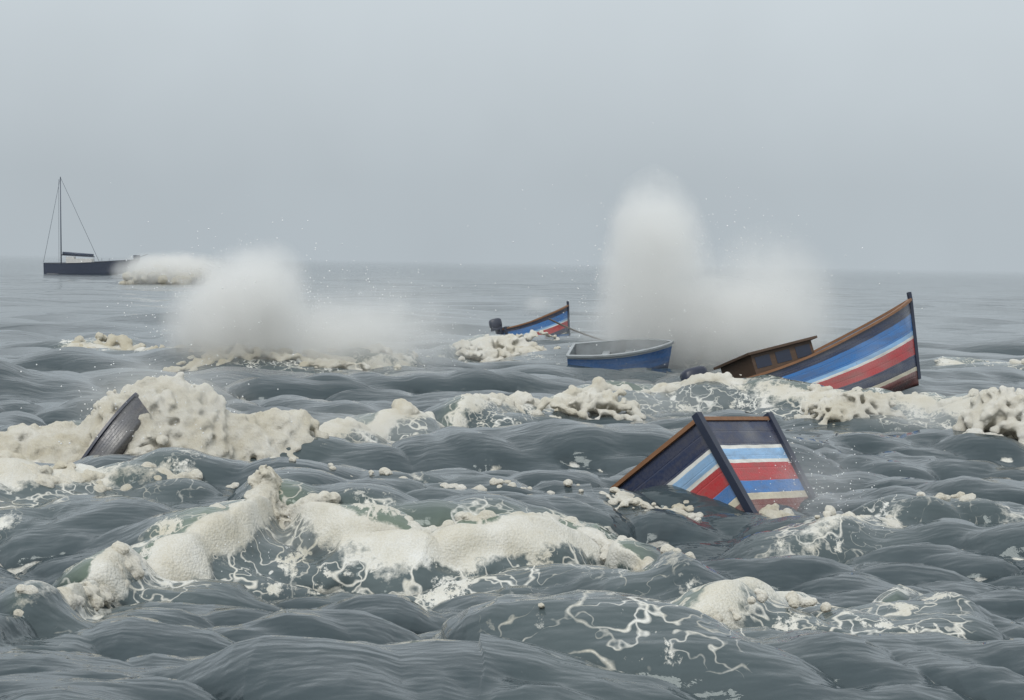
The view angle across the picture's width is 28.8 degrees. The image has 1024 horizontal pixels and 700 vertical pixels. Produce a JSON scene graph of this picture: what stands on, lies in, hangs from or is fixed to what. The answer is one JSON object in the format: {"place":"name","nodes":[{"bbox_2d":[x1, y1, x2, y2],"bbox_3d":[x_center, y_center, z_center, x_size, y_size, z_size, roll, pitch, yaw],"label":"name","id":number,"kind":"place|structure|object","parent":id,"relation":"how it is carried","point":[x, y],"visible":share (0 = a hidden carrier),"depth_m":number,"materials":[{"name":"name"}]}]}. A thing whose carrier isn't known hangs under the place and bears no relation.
{"place":"outdoors","nodes":[
{"label":"outdoors","id":0,"kind":"place"},
{"bbox_2d":[0,261,1023,699],"bbox_3d":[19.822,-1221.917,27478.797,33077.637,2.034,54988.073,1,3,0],"label":"sea","id":1,"kind":"structure","parent":0,"point":[360,591],"depth_m":28.85,"materials":[{"name":"liquid"}]},
{"bbox_2d":[43,177,147,274],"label":"sailing yacht","id":2,"kind":"object","parent":1,"relation":"on","point":[72,264],"visible":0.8,"depth_m":392.84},
{"bbox_2d":[81,392,149,458],"bbox_3d":[-7.555,1.840,37.663,0.626,2.182,0.847,34,-11,17],"label":"boat wreckage","id":3,"kind":"object","parent":1,"relation":"on","point":[114,436],"visible":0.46,"depth_m":37.44,"materials":[{"name":"grey wood"}]},
{"bbox_2d":[20,148,922,583],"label":"spray droplets","id":4,"kind":"object","parent":1,"relation":"on","point":[470,334],"visible":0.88,"depth_m":71.57},
{"bbox_2d":[0,435,1009,621],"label":"sea foam heaps","id":5,"kind":"object","parent":1,"relation":"in","point":[264,480],"visible":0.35,"depth_m":28.04,"materials":[{"name":"white liquid"}]},
{"bbox_2d":[0,372,1023,463],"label":"sea foam heaps","id":6,"kind":"object","parent":1,"relation":"in","point":[274,431],"visible":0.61,"depth_m":39.10,"materials":[{"name":"white liquid"}]},
{"bbox_2d":[489,301,569,334],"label":"motorboat","id":7,"kind":"object","parent":1,"relation":"on","point":[545,323],"visible":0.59,"depth_m":102.69,"materials":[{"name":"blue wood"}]},
{"bbox_2d":[548,318,603,340],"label":"tow rope","id":8,"kind":"object","parent":7,"relation":"attached to","point":[576,330],"visible":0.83,"depth_m":89.15,"materials":[{"name":"grey fabric"}]},
{"bbox_2d":[71,265,1023,371],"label":"sea foam heaps","id":9,"kind":"object","parent":1,"relation":"in","point":[503,346],"visible":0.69,"depth_m":78.33,"materials":[{"name":"white liquid"}]},
{"bbox_2d":[566,338,673,368],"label":"dinghy","id":10,"kind":"object","parent":1,"relation":"on","point":[649,353],"visible":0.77,"depth_m":73.62,"materials":[{"name":"blue wood"}]},
{"bbox_2d":[610,412,815,512],"bbox_3d":[2.255,3.735,34.470,2.230,2.527,6.310,2,-37,-47],"label":"capsized boat","id":11,"kind":"object","parent":1,"relation":"in","point":[712,457],"visible":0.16,"depth_m":32.70,"materials":[{"name":"multicoloured wood"}]},
{"bbox_2d":[680,292,920,391],"bbox_3d":[8.713,0.592,58.309,8.145,3.042,2.430,-14,-6,-21],"label":"fishing boat","id":12,"kind":"object","parent":1,"relation":"in","point":[880,351],"visible":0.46,"depth_m":57.73,"materials":[{"name":"multicoloured wood"}]},
{"bbox_2d":[0,0,1023,276],"label":"sky","id":13,"kind":"structure","parent":0,"point":[403,133],"materials":[{"name":"grey"}]}
]}

